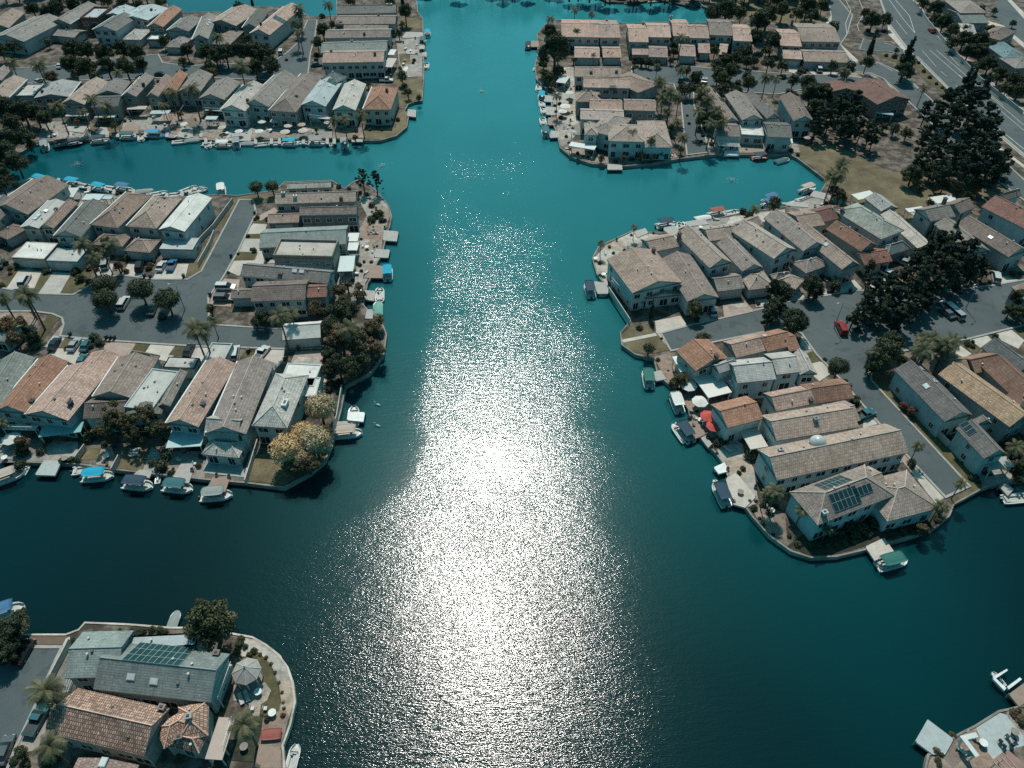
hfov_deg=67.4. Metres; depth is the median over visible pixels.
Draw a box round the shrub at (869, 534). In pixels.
[863,528,872,537]
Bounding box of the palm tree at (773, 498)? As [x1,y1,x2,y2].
[766,485,784,511]
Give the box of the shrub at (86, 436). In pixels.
[80,431,93,441]
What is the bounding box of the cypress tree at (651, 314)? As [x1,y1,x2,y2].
[648,299,654,319]
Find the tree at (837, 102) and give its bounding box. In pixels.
[828,94,846,123]
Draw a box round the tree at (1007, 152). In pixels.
[997,148,1015,170]
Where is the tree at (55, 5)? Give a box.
[47,0,63,16]
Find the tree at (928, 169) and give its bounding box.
[924,161,941,181]
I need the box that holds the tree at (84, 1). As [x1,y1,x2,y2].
[81,0,96,3]
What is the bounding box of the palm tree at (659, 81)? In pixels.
[653,74,667,109]
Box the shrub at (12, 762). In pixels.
[8,755,18,765]
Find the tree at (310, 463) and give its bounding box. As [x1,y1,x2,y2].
[293,452,321,474]
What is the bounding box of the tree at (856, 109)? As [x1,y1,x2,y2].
[845,105,858,130]
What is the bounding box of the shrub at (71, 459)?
[66,456,74,462]
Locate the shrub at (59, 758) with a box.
[49,754,61,766]
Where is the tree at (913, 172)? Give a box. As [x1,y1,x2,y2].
[900,164,923,185]
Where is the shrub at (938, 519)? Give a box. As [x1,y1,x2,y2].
[934,517,942,522]
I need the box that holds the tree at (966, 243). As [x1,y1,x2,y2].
[949,240,973,269]
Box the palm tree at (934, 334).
[919,329,944,363]
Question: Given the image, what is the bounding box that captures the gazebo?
[231,658,263,690]
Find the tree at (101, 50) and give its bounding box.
[93,43,114,59]
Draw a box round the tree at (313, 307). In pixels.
[306,300,323,319]
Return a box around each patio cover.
[38,422,85,445]
[62,679,76,694]
[65,113,90,122]
[66,187,81,200]
[82,194,106,202]
[94,114,117,124]
[102,196,113,203]
[126,106,148,116]
[150,110,172,121]
[166,430,203,456]
[204,116,218,126]
[205,717,234,765]
[229,118,246,125]
[338,255,355,279]
[347,233,359,242]
[347,243,359,258]
[385,58,396,69]
[388,49,396,57]
[556,75,569,90]
[569,142,595,154]
[570,131,580,142]
[672,356,686,372]
[694,373,731,406]
[717,139,739,153]
[739,428,767,452]
[850,190,872,202]
[874,111,892,122]
[903,206,921,218]
[929,194,955,203]
[955,732,977,743]
[958,736,978,761]
[985,456,1013,477]
[990,754,1016,767]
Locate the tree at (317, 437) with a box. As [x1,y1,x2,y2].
[297,424,332,457]
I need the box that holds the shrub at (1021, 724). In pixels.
[1017,720,1023,727]
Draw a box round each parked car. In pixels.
[0,258,3,267]
[0,734,16,766]
[10,638,36,665]
[16,274,31,286]
[21,703,51,737]
[33,78,44,83]
[46,337,61,350]
[55,63,61,68]
[66,338,82,351]
[75,353,88,363]
[78,338,91,351]
[100,258,110,269]
[116,296,130,309]
[134,260,144,272]
[146,304,156,315]
[154,71,166,75]
[155,260,167,271]
[157,308,169,319]
[165,259,177,271]
[182,343,195,357]
[212,292,232,301]
[214,281,236,290]
[231,345,240,360]
[254,345,270,357]
[278,48,283,54]
[310,61,321,66]
[379,76,393,82]
[709,307,717,317]
[816,65,822,71]
[825,280,834,292]
[834,321,848,335]
[858,408,876,421]
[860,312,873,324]
[878,268,893,275]
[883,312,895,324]
[893,257,909,265]
[928,28,935,32]
[937,307,956,319]
[938,300,958,308]
[951,308,966,320]
[991,270,1001,283]
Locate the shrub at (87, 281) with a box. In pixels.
[85,278,91,284]
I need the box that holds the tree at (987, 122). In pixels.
[972,116,995,137]
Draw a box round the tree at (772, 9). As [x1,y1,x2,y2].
[763,2,777,31]
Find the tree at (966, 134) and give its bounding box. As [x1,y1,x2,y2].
[949,125,976,157]
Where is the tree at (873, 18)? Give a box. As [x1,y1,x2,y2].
[863,10,883,31]
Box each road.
[0,201,319,347]
[0,649,58,767]
[12,20,315,82]
[632,66,862,153]
[663,281,1023,494]
[829,0,1023,198]
[860,39,903,53]
[882,0,1023,152]
[991,0,1023,41]
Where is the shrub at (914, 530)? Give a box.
[910,528,918,534]
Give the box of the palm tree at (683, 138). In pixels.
[676,133,688,159]
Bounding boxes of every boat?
[0,465,24,485]
[0,598,24,618]
[21,465,29,475]
[31,173,45,178]
[39,139,49,152]
[53,138,71,148]
[63,176,82,186]
[65,137,84,147]
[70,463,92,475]
[74,183,91,189]
[79,466,114,482]
[89,134,109,144]
[90,181,108,193]
[101,185,117,191]
[113,182,132,192]
[119,131,137,139]
[121,474,153,491]
[135,189,154,193]
[137,134,144,142]
[145,129,159,137]
[150,190,167,195]
[155,475,160,484]
[157,133,169,137]
[160,477,193,493]
[164,192,184,196]
[167,610,180,626]
[170,139,186,144]
[178,185,197,193]
[184,138,202,143]
[186,186,204,194]
[187,187,207,193]
[198,485,232,502]
[200,142,214,146]
[204,140,211,149]
[215,139,232,147]
[216,182,225,194]
[232,136,240,149]
[240,141,257,145]
[253,142,269,147]
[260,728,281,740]
[281,137,299,146]
[286,743,300,767]
[295,141,308,145]
[307,137,325,145]
[334,424,362,439]
[340,136,347,149]
[348,406,358,426]
[373,301,382,315]
[375,287,383,302]
[382,263,392,282]
[419,36,425,44]
[424,28,430,38]
[424,62,428,69]
[525,41,530,50]
[535,84,541,91]
[538,90,544,100]
[538,100,544,107]
[539,117,546,125]
[540,106,546,114]
[541,125,549,138]
[584,280,595,299]
[642,367,654,390]
[655,217,675,229]
[669,390,684,415]
[671,422,689,443]
[675,419,695,444]
[676,221,684,228]
[694,215,713,219]
[706,206,726,217]
[712,480,731,509]
[721,209,739,215]
[750,151,767,160]
[760,191,778,203]
[760,197,771,208]
[773,157,789,164]
[794,196,809,200]
[798,182,815,194]
[873,550,907,572]
[991,671,1006,686]
[999,492,1023,504]
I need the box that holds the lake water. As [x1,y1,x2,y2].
[0,0,1023,767]
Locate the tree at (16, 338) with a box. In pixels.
[4,330,25,349]
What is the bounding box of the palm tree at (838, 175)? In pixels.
[828,169,846,204]
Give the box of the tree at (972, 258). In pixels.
[959,253,980,284]
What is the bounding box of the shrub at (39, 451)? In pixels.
[35,447,45,454]
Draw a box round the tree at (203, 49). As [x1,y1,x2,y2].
[198,43,212,60]
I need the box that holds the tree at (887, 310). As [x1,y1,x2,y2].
[871,300,894,331]
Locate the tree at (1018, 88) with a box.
[1009,82,1023,100]
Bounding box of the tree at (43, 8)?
[39,4,54,15]
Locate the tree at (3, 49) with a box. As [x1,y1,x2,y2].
[0,42,8,62]
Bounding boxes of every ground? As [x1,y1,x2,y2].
[0,0,422,151]
[0,181,390,485]
[10,624,292,767]
[536,0,1023,555]
[600,0,700,8]
[927,707,1023,767]
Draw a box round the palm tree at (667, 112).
[662,108,671,122]
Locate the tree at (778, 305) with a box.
[763,298,783,315]
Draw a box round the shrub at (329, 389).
[325,386,332,392]
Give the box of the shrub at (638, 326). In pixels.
[636,324,642,330]
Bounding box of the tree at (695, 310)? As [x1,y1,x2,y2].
[685,300,704,320]
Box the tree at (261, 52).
[253,43,276,72]
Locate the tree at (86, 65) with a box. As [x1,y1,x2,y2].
[74,56,96,78]
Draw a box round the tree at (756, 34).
[749,28,763,44]
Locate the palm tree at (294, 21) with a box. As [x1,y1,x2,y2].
[288,18,300,47]
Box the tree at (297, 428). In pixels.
[290,420,313,437]
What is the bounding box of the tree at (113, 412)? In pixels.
[101,400,130,435]
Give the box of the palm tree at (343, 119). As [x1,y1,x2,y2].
[338,114,350,141]
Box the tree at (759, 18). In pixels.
[749,8,770,29]
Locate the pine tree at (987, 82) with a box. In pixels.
[975,71,992,108]
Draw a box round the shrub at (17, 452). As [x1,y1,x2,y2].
[11,446,30,457]
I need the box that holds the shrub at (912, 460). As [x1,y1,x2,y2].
[906,458,916,464]
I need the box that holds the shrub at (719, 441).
[713,437,724,446]
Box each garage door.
[11,232,28,245]
[20,260,40,267]
[54,263,72,270]
[58,37,68,42]
[77,33,85,41]
[80,254,88,268]
[102,248,119,254]
[127,41,138,45]
[130,252,148,259]
[149,41,161,46]
[151,244,159,258]
[168,251,187,258]
[169,48,179,53]
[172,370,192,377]
[235,299,252,305]
[275,224,292,227]
[580,59,592,64]
[605,59,617,64]
[681,58,692,63]
[699,54,707,59]
[719,291,738,299]
[742,285,747,295]
[750,290,768,297]
[784,61,797,66]
[792,267,803,277]
[808,268,822,278]
[819,64,830,69]
[891,252,904,260]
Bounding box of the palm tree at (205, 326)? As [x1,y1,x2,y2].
[188,318,212,352]
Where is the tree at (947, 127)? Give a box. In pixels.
[932,122,955,145]
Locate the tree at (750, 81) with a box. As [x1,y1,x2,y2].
[742,73,757,92]
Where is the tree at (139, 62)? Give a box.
[133,56,147,73]
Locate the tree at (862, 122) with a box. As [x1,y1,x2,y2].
[855,118,869,143]
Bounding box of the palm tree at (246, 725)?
[226,707,260,747]
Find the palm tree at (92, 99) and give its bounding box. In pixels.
[82,94,101,124]
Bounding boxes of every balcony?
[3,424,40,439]
[204,108,221,115]
[215,661,233,707]
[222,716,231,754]
[309,115,330,126]
[611,279,630,309]
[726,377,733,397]
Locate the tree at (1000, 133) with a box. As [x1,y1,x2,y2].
[981,129,1005,160]
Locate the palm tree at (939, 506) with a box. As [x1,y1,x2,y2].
[929,498,949,523]
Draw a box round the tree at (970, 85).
[962,80,980,104]
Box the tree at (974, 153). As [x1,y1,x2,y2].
[955,142,985,180]
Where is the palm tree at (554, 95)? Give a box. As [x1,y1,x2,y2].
[552,92,562,115]
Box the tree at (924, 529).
[916,523,930,537]
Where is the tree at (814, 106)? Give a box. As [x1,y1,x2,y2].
[806,98,825,118]
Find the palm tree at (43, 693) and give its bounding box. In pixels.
[23,673,65,710]
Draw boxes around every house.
[0,8,25,32]
[0,13,60,54]
[0,65,13,83]
[0,75,27,101]
[0,175,72,246]
[0,194,13,244]
[0,324,24,351]
[0,351,35,420]
[0,354,68,430]
[12,198,78,267]
[14,84,43,103]
[24,349,122,437]
[34,79,80,112]
[46,198,108,270]
[46,688,213,766]
[51,1,97,42]
[61,76,107,118]
[64,630,232,712]
[73,757,139,767]
[80,6,111,33]
[83,350,161,431]
[90,191,152,255]
[91,78,130,121]
[92,4,136,43]
[122,72,172,111]
[123,4,166,46]
[124,195,182,260]
[124,357,201,431]
[147,5,182,46]
[158,192,215,258]
[163,70,187,106]
[165,14,199,53]
[165,342,236,444]
[178,69,213,105]
[191,12,216,52]
[199,77,240,114]
[201,355,274,465]
[211,4,256,48]
[220,80,263,126]
[230,280,329,317]
[240,263,334,299]
[241,8,268,40]
[246,70,297,122]
[249,2,302,47]
[252,363,323,443]
[259,225,349,263]
[267,205,359,232]
[267,238,340,278]
[268,73,324,127]
[275,181,358,218]
[301,71,347,121]
[321,40,388,59]
[322,50,386,78]
[325,29,391,49]
[332,79,366,126]
[335,14,397,34]
[336,3,396,14]
[362,85,398,124]
[561,19,621,64]
[574,66,657,98]
[575,90,655,123]
[580,108,623,134]
[583,77,644,103]
[584,114,672,159]
[607,234,718,315]
[626,21,670,64]
[669,15,695,63]
[675,224,771,299]
[675,329,799,385]
[688,24,709,59]
[700,86,739,149]
[706,19,732,57]
[710,378,853,441]
[711,348,816,398]
[725,90,763,145]
[730,20,753,57]
[731,216,795,280]
[745,90,792,150]
[754,423,908,493]
[759,400,860,446]
[763,209,826,292]
[775,29,801,66]
[776,92,811,137]
[785,464,936,540]
[790,19,847,69]
[802,224,859,283]
[810,205,892,274]
[823,78,854,104]
[835,192,911,260]
[849,77,910,118]
[880,209,927,256]
[888,360,972,436]
[910,197,989,266]
[929,354,1023,442]
[942,0,988,30]
[946,197,1023,271]
[948,415,1006,474]
[958,23,975,34]
[964,352,1023,434]
[977,188,1023,244]
[981,337,1023,371]
[985,42,1023,67]
[988,26,1016,43]
[998,56,1023,75]
[1005,283,1023,322]
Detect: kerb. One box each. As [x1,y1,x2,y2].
[0,199,321,349]
[5,645,63,767]
[18,20,317,83]
[631,65,861,155]
[660,279,1023,498]
[828,0,1023,200]
[859,39,904,53]
[879,0,1023,155]
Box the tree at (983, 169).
[970,161,997,193]
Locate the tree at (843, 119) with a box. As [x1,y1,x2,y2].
[833,115,850,144]
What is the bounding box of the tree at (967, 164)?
[947,158,975,195]
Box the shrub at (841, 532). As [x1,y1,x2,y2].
[836,529,844,537]
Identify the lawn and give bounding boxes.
[3,270,17,287]
[29,314,58,346]
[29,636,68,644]
[33,273,51,292]
[60,339,72,347]
[61,271,91,293]
[81,448,100,459]
[83,123,118,136]
[117,445,153,470]
[132,343,148,351]
[169,346,184,355]
[186,241,211,277]
[206,234,218,246]
[216,197,237,227]
[229,716,262,761]
[235,252,256,259]
[241,195,274,201]
[241,351,253,359]
[246,234,259,238]
[248,446,328,484]
[253,219,266,223]
[256,655,279,715]
[364,109,406,138]
[396,79,421,106]
[399,18,421,31]
[399,53,410,64]
[538,66,551,78]
[622,324,668,353]
[734,0,825,24]
[788,512,935,554]
[799,143,1005,212]
[807,352,820,362]
[878,52,899,63]
[899,209,927,238]
[915,64,945,93]
[947,487,981,503]
[967,340,981,352]
[1013,327,1023,338]
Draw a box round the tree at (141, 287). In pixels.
[126,277,154,305]
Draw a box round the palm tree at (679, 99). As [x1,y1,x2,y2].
[673,92,685,119]
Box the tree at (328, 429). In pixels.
[318,424,333,438]
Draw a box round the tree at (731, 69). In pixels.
[724,62,737,76]
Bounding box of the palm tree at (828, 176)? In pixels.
[823,171,837,202]
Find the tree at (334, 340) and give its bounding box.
[325,322,347,353]
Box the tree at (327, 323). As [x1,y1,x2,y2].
[320,314,341,336]
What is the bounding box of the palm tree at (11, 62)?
[3,58,19,74]
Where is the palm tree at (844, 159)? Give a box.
[834,156,851,185]
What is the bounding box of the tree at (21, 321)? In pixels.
[14,316,27,328]
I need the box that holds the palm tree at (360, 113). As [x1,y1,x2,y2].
[355,108,367,138]
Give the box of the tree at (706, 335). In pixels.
[696,332,711,338]
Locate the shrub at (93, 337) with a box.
[88,333,100,342]
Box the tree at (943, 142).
[925,138,948,161]
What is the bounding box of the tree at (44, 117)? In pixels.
[35,110,51,130]
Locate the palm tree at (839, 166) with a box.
[833,161,850,184]
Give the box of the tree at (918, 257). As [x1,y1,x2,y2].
[909,252,925,279]
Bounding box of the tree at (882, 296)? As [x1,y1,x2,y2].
[867,285,892,315]
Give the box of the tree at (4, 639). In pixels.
[0,633,20,653]
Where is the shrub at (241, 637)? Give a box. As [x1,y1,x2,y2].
[237,635,244,640]
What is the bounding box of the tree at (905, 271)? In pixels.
[888,266,913,297]
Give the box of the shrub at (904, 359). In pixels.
[900,356,908,362]
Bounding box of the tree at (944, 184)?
[936,177,951,193]
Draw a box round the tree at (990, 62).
[982,55,999,74]
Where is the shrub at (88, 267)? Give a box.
[85,265,91,270]
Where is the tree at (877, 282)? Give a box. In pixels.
[865,276,882,301]
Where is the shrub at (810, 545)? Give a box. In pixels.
[808,543,814,548]
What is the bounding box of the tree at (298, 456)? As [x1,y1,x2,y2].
[291,446,311,466]
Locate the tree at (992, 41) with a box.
[984,39,997,44]
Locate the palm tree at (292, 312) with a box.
[284,306,299,323]
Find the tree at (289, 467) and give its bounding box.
[281,459,297,476]
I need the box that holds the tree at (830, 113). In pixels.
[821,108,838,137]
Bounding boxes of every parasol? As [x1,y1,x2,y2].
[1,432,20,445]
[280,130,289,137]
[298,128,307,136]
[558,109,566,115]
[560,104,570,108]
[681,380,697,392]
[692,396,707,408]
[700,411,712,422]
[706,421,719,433]
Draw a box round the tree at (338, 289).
[331,284,346,295]
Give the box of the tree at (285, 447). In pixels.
[268,432,305,466]
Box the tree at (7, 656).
[0,643,17,666]
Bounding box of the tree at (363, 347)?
[349,341,370,355]
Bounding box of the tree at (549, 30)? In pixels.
[542,24,556,36]
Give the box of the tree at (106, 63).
[95,56,116,79]
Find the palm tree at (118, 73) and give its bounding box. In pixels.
[111,68,123,78]
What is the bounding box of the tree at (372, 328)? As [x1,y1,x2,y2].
[363,319,382,342]
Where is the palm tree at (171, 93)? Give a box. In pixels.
[162,88,178,118]
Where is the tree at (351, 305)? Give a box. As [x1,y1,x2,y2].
[343,299,359,321]
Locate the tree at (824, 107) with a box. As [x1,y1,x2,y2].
[813,105,828,125]
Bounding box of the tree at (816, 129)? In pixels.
[806,110,826,140]
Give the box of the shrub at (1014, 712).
[1009,707,1019,716]
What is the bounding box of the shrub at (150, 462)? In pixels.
[148,459,154,466]
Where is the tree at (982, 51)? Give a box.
[972,42,989,59]
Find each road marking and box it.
[917,56,1023,148]
[930,50,1021,128]
[939,52,1023,124]
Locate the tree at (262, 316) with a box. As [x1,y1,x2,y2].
[254,310,271,327]
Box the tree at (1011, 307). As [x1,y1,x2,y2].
[1001,303,1017,318]
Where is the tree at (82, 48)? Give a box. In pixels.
[74,40,93,56]
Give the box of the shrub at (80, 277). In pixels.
[74,273,86,281]
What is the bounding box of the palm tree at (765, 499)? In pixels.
[759,489,769,509]
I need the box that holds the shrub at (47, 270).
[42,268,50,273]
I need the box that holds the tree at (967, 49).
[960,43,977,60]
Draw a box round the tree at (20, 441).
[13,436,30,450]
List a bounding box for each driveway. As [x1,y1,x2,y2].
[7,270,41,288]
[19,717,46,751]
[39,272,70,292]
[45,335,64,347]
[50,348,81,363]
[97,263,112,275]
[104,342,135,355]
[122,262,144,275]
[146,344,173,360]
[153,264,187,277]
[190,347,202,360]
[194,347,207,358]
[210,279,239,306]
[228,251,264,275]
[239,239,259,251]
[247,223,266,233]
[255,349,283,369]
[259,207,277,220]
[291,351,322,364]
[655,316,686,332]
[698,313,714,321]
[723,301,752,316]
[755,299,768,306]
[788,66,800,73]
[790,291,804,299]
[812,362,831,380]
[823,70,836,74]
[840,280,861,291]
[863,417,876,427]
[901,455,908,465]
[907,466,943,502]
[956,345,970,356]
[970,335,991,347]
[988,21,1004,26]
[992,276,1016,283]
[997,330,1023,347]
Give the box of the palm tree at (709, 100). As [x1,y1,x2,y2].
[702,93,717,124]
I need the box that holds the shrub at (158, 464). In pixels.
[152,459,168,471]
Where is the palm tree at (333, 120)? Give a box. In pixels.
[327,115,338,141]
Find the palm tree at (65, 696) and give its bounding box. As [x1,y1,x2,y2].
[53,693,68,708]
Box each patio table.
[239,742,247,750]
[254,688,261,694]
[268,708,275,715]
[979,738,987,746]
[1011,727,1019,735]
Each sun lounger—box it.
[237,692,244,704]
[243,689,250,701]
[956,742,967,755]
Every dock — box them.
[34,460,60,478]
[66,126,86,132]
[95,127,107,135]
[120,125,139,134]
[135,469,152,478]
[161,124,171,131]
[173,462,195,483]
[177,127,193,139]
[208,476,230,492]
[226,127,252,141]
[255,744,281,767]
[332,420,348,425]
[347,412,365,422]
[351,139,362,144]
[362,290,375,301]
[363,265,382,278]
[364,309,373,318]
[374,249,390,258]
[382,230,398,242]
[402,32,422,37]
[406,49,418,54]
[407,109,416,117]
[530,41,538,49]
[544,95,553,102]
[546,107,559,115]
[548,117,557,125]
[550,130,559,138]
[594,281,608,294]
[607,164,621,172]
[633,228,648,237]
[654,369,665,384]
[663,225,678,239]
[683,397,700,419]
[686,218,708,226]
[689,420,705,440]
[699,435,712,448]
[712,462,728,474]
[723,150,738,158]
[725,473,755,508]
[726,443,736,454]
[788,202,807,207]
[809,190,827,199]
[864,538,892,561]
[912,720,953,754]
[992,669,1007,678]
[992,678,1005,691]
[996,483,1013,496]
[1005,683,1023,706]
[1006,678,1021,689]
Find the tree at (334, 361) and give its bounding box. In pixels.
[326,353,345,378]
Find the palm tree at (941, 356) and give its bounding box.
[932,348,948,374]
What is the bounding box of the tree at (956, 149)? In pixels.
[937,142,967,164]
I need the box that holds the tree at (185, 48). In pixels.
[179,42,192,61]
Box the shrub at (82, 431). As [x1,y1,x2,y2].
[77,427,88,436]
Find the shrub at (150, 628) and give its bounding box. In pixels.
[147,625,156,632]
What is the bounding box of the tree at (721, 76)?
[715,70,728,83]
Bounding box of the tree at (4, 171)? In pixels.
[0,162,10,184]
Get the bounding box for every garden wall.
[47,639,71,678]
[74,444,86,459]
[110,454,120,473]
[197,230,214,266]
[199,198,233,241]
[244,439,258,484]
[330,385,342,443]
[608,287,629,322]
[913,0,1023,114]
[938,432,950,446]
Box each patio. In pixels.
[0,178,185,205]
[0,312,37,330]
[0,437,77,462]
[38,121,90,138]
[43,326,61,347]
[55,645,71,687]
[96,447,114,466]
[122,114,163,130]
[143,447,160,472]
[164,114,200,133]
[166,119,331,139]
[166,451,204,477]
[202,459,244,476]
[233,683,270,715]
[239,636,293,718]
[244,438,257,477]
[253,709,288,767]
[293,357,318,363]
[322,375,326,392]
[332,127,363,138]
[337,194,389,302]
[364,224,383,239]
[396,38,421,76]
[553,80,579,146]
[558,67,573,79]
[562,140,676,164]
[594,232,657,284]
[654,353,717,437]
[693,209,784,231]
[705,134,799,152]
[717,440,757,506]
[726,440,744,465]
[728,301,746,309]
[745,144,765,151]
[754,505,786,541]
[789,195,842,209]
[800,337,812,352]
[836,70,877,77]
[927,193,956,203]
[928,727,994,767]
[976,713,1023,758]
[977,469,1012,485]
[993,750,1023,767]
[1007,711,1023,734]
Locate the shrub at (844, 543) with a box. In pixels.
[841,541,847,546]
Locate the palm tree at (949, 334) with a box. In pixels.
[942,331,961,342]
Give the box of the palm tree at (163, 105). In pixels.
[157,102,169,124]
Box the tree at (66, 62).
[58,54,75,69]
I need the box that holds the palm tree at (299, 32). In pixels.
[294,28,305,54]
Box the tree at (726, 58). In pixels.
[720,53,733,67]
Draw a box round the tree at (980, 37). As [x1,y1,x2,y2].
[966,30,990,44]
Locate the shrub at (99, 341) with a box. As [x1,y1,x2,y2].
[94,337,104,345]
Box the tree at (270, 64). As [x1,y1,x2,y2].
[261,56,280,75]
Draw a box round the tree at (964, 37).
[958,30,972,50]
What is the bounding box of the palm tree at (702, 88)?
[696,84,709,107]
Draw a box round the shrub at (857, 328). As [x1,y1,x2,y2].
[854,326,860,332]
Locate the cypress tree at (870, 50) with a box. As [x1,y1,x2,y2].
[866,28,877,55]
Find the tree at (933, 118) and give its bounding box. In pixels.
[922,113,941,136]
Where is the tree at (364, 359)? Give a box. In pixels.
[352,351,370,371]
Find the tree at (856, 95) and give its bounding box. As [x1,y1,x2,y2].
[852,90,862,108]
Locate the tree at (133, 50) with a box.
[126,43,145,60]
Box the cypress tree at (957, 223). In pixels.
[953,214,962,227]
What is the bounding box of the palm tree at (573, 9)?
[570,6,578,18]
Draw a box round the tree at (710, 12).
[704,5,717,18]
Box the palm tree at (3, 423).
[0,417,9,432]
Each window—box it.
[0,237,9,245]
[0,343,10,351]
[3,412,12,417]
[19,414,27,418]
[30,416,42,422]
[34,424,43,432]
[44,229,53,234]
[45,98,53,102]
[45,418,53,423]
[48,238,58,242]
[59,237,66,241]
[60,420,68,425]
[63,740,76,747]
[76,678,90,681]
[78,743,96,750]
[81,684,96,691]
[95,227,103,231]
[99,748,114,756]
[115,752,134,759]
[123,696,139,701]
[132,228,139,232]
[132,755,155,766]
[134,423,147,431]
[139,698,158,705]
[151,415,159,419]
[152,105,159,109]
[159,700,179,708]
[172,426,182,431]
[183,750,197,757]
[186,427,198,433]
[194,100,201,105]
[207,456,220,463]
[209,706,216,712]
[224,112,230,116]
[225,119,234,124]
[227,458,236,465]
[238,120,246,126]
[242,277,251,281]
[254,302,264,307]
[257,427,269,432]
[259,436,270,443]
[262,248,270,253]
[263,116,270,122]
[264,257,273,261]
[269,302,275,306]
[274,428,284,433]
[278,206,284,210]
[280,301,290,306]
[289,113,296,117]
[296,309,306,314]
[302,218,311,222]
[326,218,332,222]
[348,72,354,78]
[348,119,355,126]
[348,217,356,221]
[348,225,359,232]
[355,72,362,78]
[362,72,369,76]
[365,118,372,122]
[370,72,376,76]
[375,118,381,124]
[377,72,384,77]
[575,84,582,90]
[610,151,615,157]
[611,143,616,147]
[622,144,629,147]
[622,151,629,155]
[625,113,632,117]
[632,302,638,310]
[633,293,640,299]
[642,153,649,159]
[646,291,652,296]
[653,153,659,159]
[658,298,668,306]
[663,153,668,159]
[670,297,679,302]
[698,367,707,375]
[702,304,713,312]
[717,142,724,148]
[721,266,727,271]
[727,433,735,441]
[736,392,749,397]
[742,384,748,388]
[752,138,761,143]
[756,390,767,396]
[761,382,768,386]
[766,143,775,150]
[771,265,778,273]
[775,479,785,485]
[777,381,790,389]
[781,260,790,270]
[781,374,791,378]
[784,484,797,493]
[790,476,798,482]
[792,130,799,137]
[798,481,811,488]
[799,377,812,382]
[800,130,808,137]
[802,251,810,256]
[804,473,812,479]
[810,531,824,540]
[814,471,826,477]
[816,522,828,529]
[825,523,840,534]
[830,468,839,473]
[831,516,843,523]
[840,517,855,528]
[841,274,851,283]
[842,465,852,471]
[846,510,857,517]
[857,512,867,521]
[862,505,871,511]
[866,460,878,466]
[876,465,888,472]
[878,264,887,270]
[881,457,890,462]
[883,522,896,529]
[887,461,901,471]
[894,386,900,394]
[900,517,913,525]
[917,513,928,522]
[927,421,933,429]
[937,427,950,436]
[944,382,950,389]
[949,425,959,433]
[960,452,966,460]
[979,465,988,473]
[986,426,993,433]
[991,417,997,424]
[1000,261,1011,271]
[1000,431,1010,441]
[1012,258,1020,266]
[1012,426,1020,434]
[1017,238,1023,244]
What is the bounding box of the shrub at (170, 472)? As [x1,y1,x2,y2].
[166,470,173,475]
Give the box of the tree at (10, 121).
[0,113,22,131]
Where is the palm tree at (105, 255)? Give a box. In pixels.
[100,249,113,274]
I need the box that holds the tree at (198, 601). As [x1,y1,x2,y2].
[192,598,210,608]
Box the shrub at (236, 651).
[232,647,240,654]
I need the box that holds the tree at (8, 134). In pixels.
[0,126,18,146]
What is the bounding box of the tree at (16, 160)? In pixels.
[1,151,29,178]
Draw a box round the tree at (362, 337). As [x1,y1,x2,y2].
[344,325,373,350]
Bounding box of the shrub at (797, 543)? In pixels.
[794,540,802,548]
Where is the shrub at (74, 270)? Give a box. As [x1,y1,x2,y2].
[69,267,80,274]
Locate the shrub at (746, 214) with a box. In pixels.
[743,211,753,216]
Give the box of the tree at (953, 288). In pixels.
[947,274,965,297]
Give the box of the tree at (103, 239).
[100,236,108,249]
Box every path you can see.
[622,333,656,342]
[843,47,857,61]
[888,25,906,50]
[935,26,946,38]
[957,52,974,67]
[984,78,1023,109]
[993,142,1023,167]
[997,134,1023,156]
[1008,0,1023,17]
[1013,35,1023,47]
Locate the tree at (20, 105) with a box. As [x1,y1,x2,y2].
[9,97,31,126]
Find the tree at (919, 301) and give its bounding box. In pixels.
[908,293,926,318]
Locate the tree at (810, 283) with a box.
[800,273,824,297]
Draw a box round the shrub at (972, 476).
[967,473,975,480]
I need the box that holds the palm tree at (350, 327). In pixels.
[336,318,359,345]
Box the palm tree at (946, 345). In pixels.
[931,336,958,373]
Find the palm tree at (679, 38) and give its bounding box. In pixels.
[674,33,686,62]
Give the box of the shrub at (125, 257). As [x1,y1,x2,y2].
[122,254,129,260]
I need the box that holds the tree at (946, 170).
[929,155,953,191]
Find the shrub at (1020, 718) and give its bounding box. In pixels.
[1014,714,1023,722]
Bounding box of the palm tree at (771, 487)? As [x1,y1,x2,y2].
[765,482,783,510]
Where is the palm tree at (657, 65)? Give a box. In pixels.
[654,63,659,77]
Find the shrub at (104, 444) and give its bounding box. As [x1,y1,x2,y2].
[101,441,107,446]
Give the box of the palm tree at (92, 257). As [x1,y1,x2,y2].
[84,251,102,274]
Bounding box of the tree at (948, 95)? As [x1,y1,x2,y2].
[933,87,955,118]
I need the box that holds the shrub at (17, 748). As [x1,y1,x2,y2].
[13,745,24,753]
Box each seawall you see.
[0,180,391,490]
[18,0,423,154]
[23,622,296,767]
[535,0,1023,560]
[922,704,1023,767]
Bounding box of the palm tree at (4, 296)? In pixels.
[0,290,15,319]
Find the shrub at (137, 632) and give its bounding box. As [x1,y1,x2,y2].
[133,629,140,635]
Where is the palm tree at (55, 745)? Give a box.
[30,729,73,767]
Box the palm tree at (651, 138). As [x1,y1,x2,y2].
[646,135,655,142]
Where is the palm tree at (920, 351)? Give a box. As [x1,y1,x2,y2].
[911,340,935,361]

